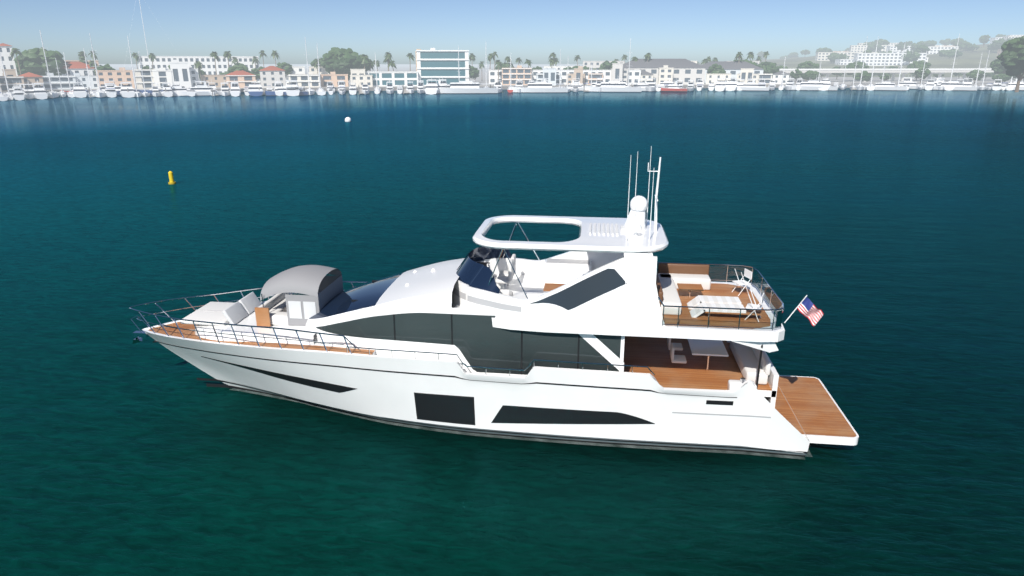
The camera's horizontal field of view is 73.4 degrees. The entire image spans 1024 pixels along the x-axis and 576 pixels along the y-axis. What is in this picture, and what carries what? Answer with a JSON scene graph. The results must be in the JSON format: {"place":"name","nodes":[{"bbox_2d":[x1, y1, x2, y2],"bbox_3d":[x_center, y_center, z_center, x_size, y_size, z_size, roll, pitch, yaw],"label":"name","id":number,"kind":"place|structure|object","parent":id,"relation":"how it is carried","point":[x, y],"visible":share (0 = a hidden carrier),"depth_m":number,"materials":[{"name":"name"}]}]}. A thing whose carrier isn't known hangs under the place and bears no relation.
{"place":"outdoors","nodes":[
{"label":"outdoors","id":0,"kind":"place"},
{"bbox_2d":[0,43,17,75],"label":"building","id":1,"kind":"structure","parent":0,"point":[5,51],"depth_m":318.79,"materials":[{"name":"white paint"}]},
{"bbox_2d":[201,75,226,86],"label":"building","id":2,"kind":"structure","parent":0,"point":[217,80],"depth_m":340.77,"materials":[{"name":"beige paint"}]},
{"bbox_2d":[225,71,255,87],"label":"house","id":3,"kind":"structure","parent":0,"point":[243,78],"depth_m":334.90,"materials":[{"name":"beige paint"}]},
{"bbox_2d":[259,66,285,87],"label":"building","id":4,"kind":"structure","parent":0,"point":[269,75],"depth_m":335.48,"materials":[{"name":"grey paint"}]},
{"bbox_2d":[288,72,320,86],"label":"building","id":5,"kind":"structure","parent":0,"point":[303,81],"depth_m":339.89,"materials":[{"name":"beige paint"}]},
{"bbox_2d":[320,72,348,86],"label":"building","id":6,"kind":"structure","parent":0,"point":[333,77],"depth_m":350.13,"materials":[{"name":"beige paint"}]},
{"bbox_2d":[415,48,468,85],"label":"glass building","id":7,"kind":"structure","parent":0,"point":[432,63],"depth_m":359.94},
{"bbox_2d":[0,88,1023,575],"bbox_3d":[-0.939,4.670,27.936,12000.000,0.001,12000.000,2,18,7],"label":"water","id":8,"kind":"structure","parent":0,"point":[882,230],"depth_m":37.44,"materials":[{"name":"teal liquid"}]},
{"bbox_2d":[13,83,24,99],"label":"motor boat","id":9,"kind":"object","parent":8,"relation":"on","point":[19,95],"visible":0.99,"depth_m":254.77,"materials":[{"name":"white plastic"}]},
{"bbox_2d":[23,83,34,98],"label":"motor boat","id":10,"kind":"object","parent":8,"relation":"on","point":[28,91],"visible":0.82,"depth_m":264.25,"materials":[{"name":"white plastic"}]},
{"bbox_2d":[33,81,47,98],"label":"motor boat","id":11,"kind":"object","parent":8,"relation":"on","point":[40,93],"visible":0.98,"depth_m":262.84,"materials":[{"name":"white"}]},
{"bbox_2d":[40,33,58,97],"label":"sail boat","id":12,"kind":"object","parent":8,"relation":"on","point":[53,94],"visible":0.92,"depth_m":269.54,"materials":[{"name":"white"}]},
{"bbox_2d":[73,80,86,97],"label":"motor boat","id":13,"kind":"object","parent":8,"relation":"on","point":[79,91],"visible":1,"depth_m":275.70,"materials":[{"name":"white plastic"}]},
{"bbox_2d":[89,33,106,97],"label":"sail boat","id":14,"kind":"object","parent":8,"relation":"on","point":[102,94],"visible":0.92,"depth_m":274.47,"materials":[{"name":"white"}]},
{"bbox_2d":[86,81,120,94],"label":"motor boat","id":15,"kind":"object","parent":8,"relation":"on","point":[117,88],"visible":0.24,"depth_m":294.90,"materials":[{"name":"white"}]},
{"bbox_2d":[105,82,116,97],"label":"motor boat","id":16,"kind":"object","parent":8,"relation":"on","point":[111,92],"visible":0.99,"depth_m":276.04,"materials":[{"name":"white plastic"}]},
{"bbox_2d":[120,79,134,97],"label":"motor boat","id":17,"kind":"object","parent":8,"relation":"on","point":[124,92],"visible":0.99,"depth_m":276.64,"materials":[{"name":"white plastic"}]},
{"bbox_2d":[121,0,194,95],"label":"sailboat","id":18,"kind":"object","parent":8,"relation":"on","point":[150,91],"visible":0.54,"depth_m":284.34,"materials":[{"name":"white"}]},
{"bbox_2d":[162,83,172,96],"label":"motor boat","id":19,"kind":"object","parent":8,"relation":"on","point":[168,93],"visible":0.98,"depth_m":281.47,"materials":[{"name":"white plastic"}]},
{"bbox_2d":[159,83,186,95],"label":"motor boat","id":20,"kind":"object","parent":8,"relation":"on","point":[177,88],"visible":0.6,"depth_m":285.74,"materials":[{"name":"white"}]},
{"bbox_2d":[177,81,224,95],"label":"motor boat","id":21,"kind":"object","parent":8,"relation":"on","point":[202,90],"visible":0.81,"depth_m":287.23,"materials":[{"name":"white plastic"}]},
{"bbox_2d":[220,82,229,95],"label":"motor boat","id":22,"kind":"object","parent":8,"relation":"on","point":[226,89],"visible":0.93,"depth_m":287.33,"materials":[{"name":"white"}]},
{"bbox_2d":[230,82,240,96],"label":"motor boat","id":23,"kind":"object","parent":8,"relation":"on","point":[235,91],"visible":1,"depth_m":285.75,"materials":[{"name":"white"}]},
{"bbox_2d":[247,81,263,95],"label":"motor boat","id":24,"kind":"object","parent":8,"relation":"on","point":[253,90],"visible":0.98,"depth_m":287.59,"materials":[{"name":"white plastic"}]},
{"bbox_2d":[265,85,307,95],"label":"yacht","id":25,"kind":"object","parent":8,"relation":"on","point":[272,93],"visible":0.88,"depth_m":289.63,"materials":[{"name":"blue"}]},
{"bbox_2d":[285,81,299,95],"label":"motor boat","id":26,"kind":"object","parent":8,"relation":"on","point":[296,92],"visible":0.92,"depth_m":286.98,"materials":[{"name":"white plastic"}]},
{"bbox_2d":[425,80,438,94],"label":"motor boat","id":27,"kind":"object","parent":8,"relation":"on","point":[431,88],"visible":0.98,"depth_m":305.98,"materials":[{"name":"white plastic"}]},
{"bbox_2d":[437,75,497,93],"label":"yacht","id":28,"kind":"object","parent":8,"relation":"on","point":[469,86],"visible":0.9,"depth_m":308.24,"materials":[{"name":"white"}]},
{"bbox_2d":[129,146,858,456],"bbox_3d":[-1.857,0.134,26.568,28.750,11.027,6.600,2,18,7],"label":"yacht","id":29,"kind":"object","parent":8,"relation":"on","point":[602,331],"visible":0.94,"depth_m":24.58,"materials":[{"name":"white plastic"}]},
{"bbox_2d":[45,82,1002,97],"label":"docks","id":30,"kind":"object","parent":8,"relation":"on","point":[361,92],"visible":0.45,"depth_m":305.40,"materials":[{"name":"grey"}]},
{"bbox_2d":[512,78,567,92],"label":"yacht","id":31,"kind":"object","parent":8,"relation":"on","point":[539,86],"visible":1,"depth_m":317.40,"materials":[{"name":"white plastic"}]},
{"bbox_2d":[584,80,641,91],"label":"yacht","id":32,"kind":"object","parent":8,"relation":"on","point":[613,86],"visible":0.97,"depth_m":324.42,"materials":[{"name":"white plastic"}]},
{"bbox_2d":[644,76,655,91],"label":"motor boat","id":33,"kind":"object","parent":8,"relation":"on","point":[651,84],"visible":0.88,"depth_m":334.06,"materials":[{"name":"white plastic"}]},
{"bbox_2d":[661,79,687,91],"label":"boat","id":34,"kind":"object","parent":8,"relation":"on","point":[674,87],"visible":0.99,"depth_m":332.34,"materials":[{"name":"red plastic"}]},
{"bbox_2d":[715,78,725,90],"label":"motor boat","id":35,"kind":"object","parent":8,"relation":"on","point":[720,86],"visible":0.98,"depth_m":338.23,"materials":[{"name":"white plastic"}]},
{"bbox_2d":[725,78,736,90],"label":"motor boat","id":36,"kind":"object","parent":8,"relation":"on","point":[730,85],"visible":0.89,"depth_m":342.83,"materials":[{"name":"white plastic"}]},
{"bbox_2d":[735,79,768,90],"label":"yacht","id":37,"kind":"object","parent":8,"relation":"on","point":[750,86],"visible":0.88,"depth_m":339.64,"materials":[{"name":"white plastic"}]},
{"bbox_2d":[786,78,837,90],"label":"yacht","id":38,"kind":"object","parent":8,"relation":"on","point":[812,85],"visible":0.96,"depth_m":344.27,"materials":[{"name":"white plastic"}]},
{"bbox_2d":[818,79,829,90],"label":"motor boat","id":39,"kind":"object","parent":8,"relation":"on","point":[826,84],"visible":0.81,"depth_m":345.96,"materials":[{"name":"white"}]},
{"bbox_2d":[863,78,906,90],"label":"yacht","id":40,"kind":"object","parent":8,"relation":"on","point":[885,85],"visible":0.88,"depth_m":344.96,"materials":[{"name":"white plastic"}]},
{"bbox_2d":[899,77,924,88],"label":"motor boat","id":41,"kind":"object","parent":8,"relation":"on","point":[913,85],"visible":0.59,"depth_m":362.62,"materials":[{"name":"white plastic"}]},
{"bbox_2d":[933,78,977,90],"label":"yacht","id":42,"kind":"object","parent":8,"relation":"on","point":[957,85],"visible":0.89,"depth_m":344.29,"materials":[{"name":"white plastic"}]},
{"bbox_2d":[0,0,1023,63],"label":"sky","id":43,"kind":"structure","parent":0,"point":[592,30],"materials":[{"name":"blue"}]},
{"bbox_2d":[2,64,1023,92],"bbox_3d":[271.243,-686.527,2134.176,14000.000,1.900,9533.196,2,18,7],"label":"land","id":44,"kind":"structure","parent":0,"point":[481,80],"depth_m":503.33,"materials":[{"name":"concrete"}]},
{"bbox_2d":[0,73,24,90],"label":"building","id":45,"kind":"structure","parent":44,"relation":"on","point":[17,79],"depth_m":292.62,"materials":[{"name":"beige"}]},
{"bbox_2d":[10,48,22,74],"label":"palm","id":46,"kind":"object","parent":44,"relation":"on","point":[14,51],"visible":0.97,"depth_m":314.35,"materials":[{"name":"green"}]},
{"bbox_2d":[19,72,43,86],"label":"house","id":47,"kind":"structure","parent":44,"relation":"on","point":[31,78],"depth_m":305.90,"materials":[{"name":"beige paint"}]},
{"bbox_2d":[14,47,66,74],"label":"tree","id":48,"kind":"object","parent":44,"relation":"on","point":[32,60],"visible":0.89,"depth_m":320.81,"materials":[{"name":"green plant"}]},
{"bbox_2d":[40,73,75,89],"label":"building","id":49,"kind":"structure","parent":44,"relation":"on","point":[55,81],"depth_m":314.98,"materials":[{"name":"white"}]},
{"bbox_2d":[45,62,95,75],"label":"building","id":50,"kind":"structure","parent":44,"relation":"on","point":[76,67],"depth_m":332.13,"materials":[{"name":"white paint"}]},
{"bbox_2d":[74,73,98,88],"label":"building","id":51,"kind":"structure","parent":44,"relation":"on","point":[84,79],"depth_m":321.24,"materials":[{"name":"white paint"}]},
{"bbox_2d":[93,64,115,74],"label":"town tree","id":52,"kind":"object","parent":44,"relation":"on","point":[104,67],"visible":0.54,"depth_m":321.60,"materials":[{"name":"green plant"}]},
{"bbox_2d":[95,67,134,87],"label":"building","id":53,"kind":"structure","parent":44,"relation":"on","point":[110,76],"depth_m":322.97,"materials":[{"name":"beige paint"}]},
{"bbox_2d":[134,69,155,88],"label":"building","id":54,"kind":"structure","parent":44,"relation":"on","point":[147,75],"depth_m":322.19,"materials":[{"name":"beige paint"}]},
{"bbox_2d":[152,68,172,88],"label":"building","id":55,"kind":"structure","parent":44,"relation":"on","point":[162,75],"depth_m":324.76,"materials":[{"name":"white paint"}]},
{"bbox_2d":[169,60,191,87],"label":"building","id":56,"kind":"structure","parent":44,"relation":"on","point":[180,73],"depth_m":327.41,"materials":[{"name":"white paint"}]},
{"bbox_2d":[168,66,199,86],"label":"building","id":57,"kind":"structure","parent":44,"relation":"on","point":[194,73],"depth_m":333.75,"materials":[{"name":"white paint"}]},
{"bbox_2d":[138,56,260,82],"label":"building","id":58,"kind":"structure","parent":44,"relation":"on","point":[207,62],"depth_m":410.58,"materials":[{"name":"white paint"}]},
{"bbox_2d":[227,65,249,73],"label":"town tree","id":59,"kind":"object","parent":44,"relation":"on","point":[233,68],"visible":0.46,"depth_m":342.84,"materials":[{"name":"green plant"}]},
{"bbox_2d":[251,66,264,80],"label":"tree","id":60,"kind":"object","parent":44,"relation":"on","point":[256,71],"visible":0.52,"depth_m":363.32,"materials":[{"name":"green plant"}]},
{"bbox_2d":[276,62,292,74],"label":"tree","id":61,"kind":"object","parent":44,"relation":"on","point":[288,67],"visible":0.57,"depth_m":375.38,"materials":[{"name":"green plant"}]},
{"bbox_2d":[283,66,304,82],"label":"building","id":62,"kind":"structure","parent":44,"relation":"on","point":[298,70],"depth_m":379.06,"materials":[{"name":"white paint"}]},
{"bbox_2d":[309,66,328,73],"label":"building","id":63,"kind":"structure","parent":44,"relation":"on","point":[314,70],"depth_m":387.81,"materials":[{"name":"beige paint"}]},
{"bbox_2d":[322,47,361,74],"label":"tree","id":64,"kind":"object","parent":44,"relation":"on","point":[348,61],"visible":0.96,"depth_m":363.86,"materials":[{"name":"green plant"}]},
{"bbox_2d":[350,69,364,84],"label":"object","id":65,"kind":"structure","parent":44,"relation":"on","point":[357,71],"depth_m":347.41,"materials":[{"name":"beige"}]},
{"bbox_2d":[350,75,372,86],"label":"building","id":66,"kind":"structure","parent":44,"relation":"on","point":[365,79],"depth_m":348.66,"materials":[{"name":"beige paint"}]},
{"bbox_2d":[365,71,417,85],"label":"building","id":67,"kind":"structure","parent":44,"relation":"on","point":[404,78],"depth_m":355.46,"materials":[{"name":"white paint"}]},
{"bbox_2d":[469,65,478,78],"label":"tree","id":68,"kind":"object","parent":44,"relation":"on","point":[473,73],"visible":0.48,"depth_m":395.11,"materials":[{"name":"green plant"}]},
{"bbox_2d":[502,66,531,84],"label":"building","id":69,"kind":"structure","parent":44,"relation":"on","point":[521,73],"depth_m":375.40,"materials":[{"name":"beige paint"}]},
{"bbox_2d":[536,73,561,84],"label":"building","id":70,"kind":"structure","parent":44,"relation":"on","point":[540,75],"depth_m":378.01,"materials":[{"name":"white paint"}]},
{"bbox_2d":[489,69,640,84],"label":"buildings","id":71,"kind":"structure","parent":44,"relation":"on","point":[634,76],"depth_m":384.93,"materials":[{"name":"white paint"}]},
{"bbox_2d":[588,73,603,84],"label":"house","id":72,"kind":"structure","parent":44,"relation":"on","point":[595,76],"depth_m":378.82,"materials":[{"name":"beige paint"}]},
{"bbox_2d":[583,61,624,69],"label":"building","id":73,"kind":"structure","parent":44,"relation":"on","point":[593,64],"depth_m":440.21,"materials":[{"name":"grey paint"}]},
{"bbox_2d":[599,60,617,69],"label":"tree","id":74,"kind":"object","parent":44,"relation":"on","point":[606,65],"visible":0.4,"depth_m":417.64,"materials":[{"name":"green plant"}]},
{"bbox_2d":[611,69,627,83],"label":"building","id":75,"kind":"structure","parent":44,"relation":"on","point":[625,75],"depth_m":379.01,"materials":[{"name":"grey"}]},
{"bbox_2d":[639,69,653,81],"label":"house","id":76,"kind":"structure","parent":44,"relation":"on","point":[645,74],"depth_m":384.38,"materials":[{"name":"beige paint"}]},
{"bbox_2d":[623,59,705,84],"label":"building","id":77,"kind":"structure","parent":44,"relation":"on","point":[685,70],"depth_m":388.81,"materials":[{"name":"grey paint"}]},
{"bbox_2d":[658,65,672,83],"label":"building","id":78,"kind":"structure","parent":44,"relation":"on","point":[665,71],"depth_m":379.77,"materials":[{"name":"beige paint"}]},
{"bbox_2d":[706,73,730,83],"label":"building","id":79,"kind":"structure","parent":44,"relation":"on","point":[712,78],"depth_m":389.31,"materials":[{"name":"beige paint"}]},
{"bbox_2d":[701,61,763,82],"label":"building","id":80,"kind":"structure","parent":44,"relation":"on","point":[733,68],"depth_m":402.99,"materials":[{"name":"white"}]},
{"bbox_2d":[740,68,753,83],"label":"building","id":81,"kind":"structure","parent":44,"relation":"on","point":[746,74],"depth_m":386.49,"materials":[{"name":"beige"}]},
{"bbox_2d":[758,73,772,83],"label":"house","id":82,"kind":"structure","parent":44,"relation":"on","point":[766,77],"depth_m":394.79,"materials":[{"name":"beige paint"}]},
{"bbox_2d":[762,64,779,77],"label":"town tree","id":83,"kind":"object","parent":44,"relation":"on","point":[770,69],"visible":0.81,"depth_m":418.85,"materials":[{"name":"green plant"}]},
{"bbox_2d":[790,69,801,83],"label":"tree","id":84,"kind":"object","parent":44,"relation":"on","point":[794,75],"visible":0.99,"depth_m":402.08,"materials":[{"name":"green plant"}]},
{"bbox_2d":[796,61,818,80],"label":"tree","id":85,"kind":"object","parent":44,"relation":"on","point":[808,65],"visible":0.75,"depth_m":456.96,"materials":[{"name":"green plant"}]},
{"bbox_2d":[801,70,820,79],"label":"tree","id":86,"kind":"object","parent":44,"relation":"on","point":[810,75],"visible":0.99,"depth_m":402.19,"materials":[{"name":"green plant"}]},
{"bbox_2d":[844,61,868,79],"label":"tree","id":87,"kind":"object","parent":44,"relation":"on","point":[858,65],"visible":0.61,"depth_m":462.93,"materials":[{"name":"green plant"}]},
{"bbox_2d":[853,71,871,83],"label":"tree","id":88,"kind":"object","parent":44,"relation":"on","point":[866,75],"visible":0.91,"depth_m":393.94,"materials":[{"name":"green plant"}]},
{"bbox_2d":[779,68,993,81],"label":"bridge","id":89,"kind":"structure","parent":44,"relation":"on","point":[904,71],"depth_m":446.95,"materials":[{"name":"grey concrete"}]},
{"bbox_2d":[907,60,930,80],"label":"tree","id":90,"kind":"object","parent":44,"relation":"on","point":[916,64],"visible":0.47,"depth_m":467.94,"materials":[{"name":"green plant"}]},
{"bbox_2d":[914,67,930,83],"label":"tree","id":91,"kind":"object","parent":44,"relation":"on","point":[919,72],"visible":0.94,"depth_m":393.49,"materials":[{"name":"green plant"}]},
{"bbox_2d":[965,69,986,83],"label":"tree","id":92,"kind":"object","parent":44,"relation":"on","point":[972,74],"visible":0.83,"depth_m":400.92,"materials":[{"name":"green plant"}]},
{"bbox_2d":[990,59,1006,83],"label":"tree","id":93,"kind":"object","parent":44,"relation":"on","point":[996,66],"visible":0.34,"depth_m":386.88,"materials":[{"name":"green plant"}]},
{"bbox_2d":[992,73,1011,81],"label":"tree","id":94,"kind":"object","parent":44,"relation":"on","point":[1004,77],"visible":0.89,"depth_m":384.10,"materials":[{"name":"green plant"}]},
{"bbox_2d":[997,36,1023,91],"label":"tree","id":95,"kind":"object","parent":44,"relation":"on","point":[1011,56],"visible":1,"depth_m":278.68,"materials":[{"name":"green plant"}]},
{"bbox_2d":[543,68,556,84],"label":"building","id":96,"kind":"structure","parent":0,"point":[550,73],"depth_m":368.32,"materials":[{"name":"white paint"}]},
{"bbox_2d":[574,66,582,83],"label":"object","id":97,"kind":"structure","parent":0,"point":[578,72],"depth_m":371.02,"materials":[{"name":"beige"}]},
{"bbox_2d":[612,63,622,80],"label":"building","id":98,"kind":"structure","parent":0,"point":[617,69],"depth_m":374.99,"materials":[{"name":"grey paint"}]},
{"bbox_2d":[772,71,788,83],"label":"house","id":99,"kind":"structure","parent":0,"point":[777,76],"depth_m":393.18,"materials":[{"name":"white paint"}]},
{"bbox_2d":[698,44,997,76],"bbox_3d":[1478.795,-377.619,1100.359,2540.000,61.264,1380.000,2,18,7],"label":"hill terrain","id":100,"kind":"structure","parent":0,"point":[969,59],"depth_m":770.12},
{"bbox_2d":[835,59,852,64],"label":"building","id":101,"kind":"structure","parent":100,"relation":"on","point":[840,62],"depth_m":774.04,"materials":[{"name":"white"}]},
{"bbox_2d":[815,51,876,60],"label":"building","id":102,"kind":"structure","parent":100,"relation":"on","point":[820,56],"depth_m":845.24,"materials":[{"name":"beige"}]},
{"bbox_2d":[849,44,894,51],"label":"building","id":103,"kind":"structure","parent":100,"relation":"on","point":[857,48],"depth_m":990.49,"materials":[{"name":"beige paint"}]},
{"bbox_2d":[866,44,883,51],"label":"hill tree","id":104,"kind":"object","parent":100,"relation":"on","point":[871,47],"visible":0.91,"depth_m":971.63,"materials":[{"name":"green plant"}]},
{"bbox_2d":[853,52,926,65],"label":"building","id":105,"kind":"structure","parent":100,"relation":"on","point":[893,58],"depth_m":733.43,"materials":[{"name":"white paint"}]},
{"bbox_2d":[886,46,912,52],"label":"building","id":106,"kind":"structure","parent":100,"relation":"on","point":[893,49],"depth_m":943.96,"materials":[{"name":"white paint"}]},
{"bbox_2d":[901,51,920,63],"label":"hill tree","id":107,"kind":"object","parent":100,"relation":"on","point":[910,56],"visible":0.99,"depth_m":710.22,"materials":[{"name":"green plant"}]},
{"bbox_2d":[913,44,929,52],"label":"hill tree","id":108,"kind":"object","parent":100,"relation":"on","point":[924,48],"visible":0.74,"depth_m":762.21,"materials":[{"name":"green plant"}]},
{"bbox_2d":[921,46,958,53],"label":"building","id":109,"kind":"structure","parent":100,"relation":"on","point":[934,50],"depth_m":882.50,"materials":[{"name":"white"}]},
{"bbox_2d":[938,49,962,57],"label":"hill tree","id":110,"kind":"object","parent":100,"relation":"on","point":[950,53],"visible":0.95,"depth_m":762.13,"materials":[{"name":"green plant"}]},
{"bbox_2d":[990,38,1006,49],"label":"hill tree","id":111,"kind":"object","parent":100,"relation":"on","point":[996,44],"visible":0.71,"depth_m":793.44,"materials":[{"name":"green plant"}]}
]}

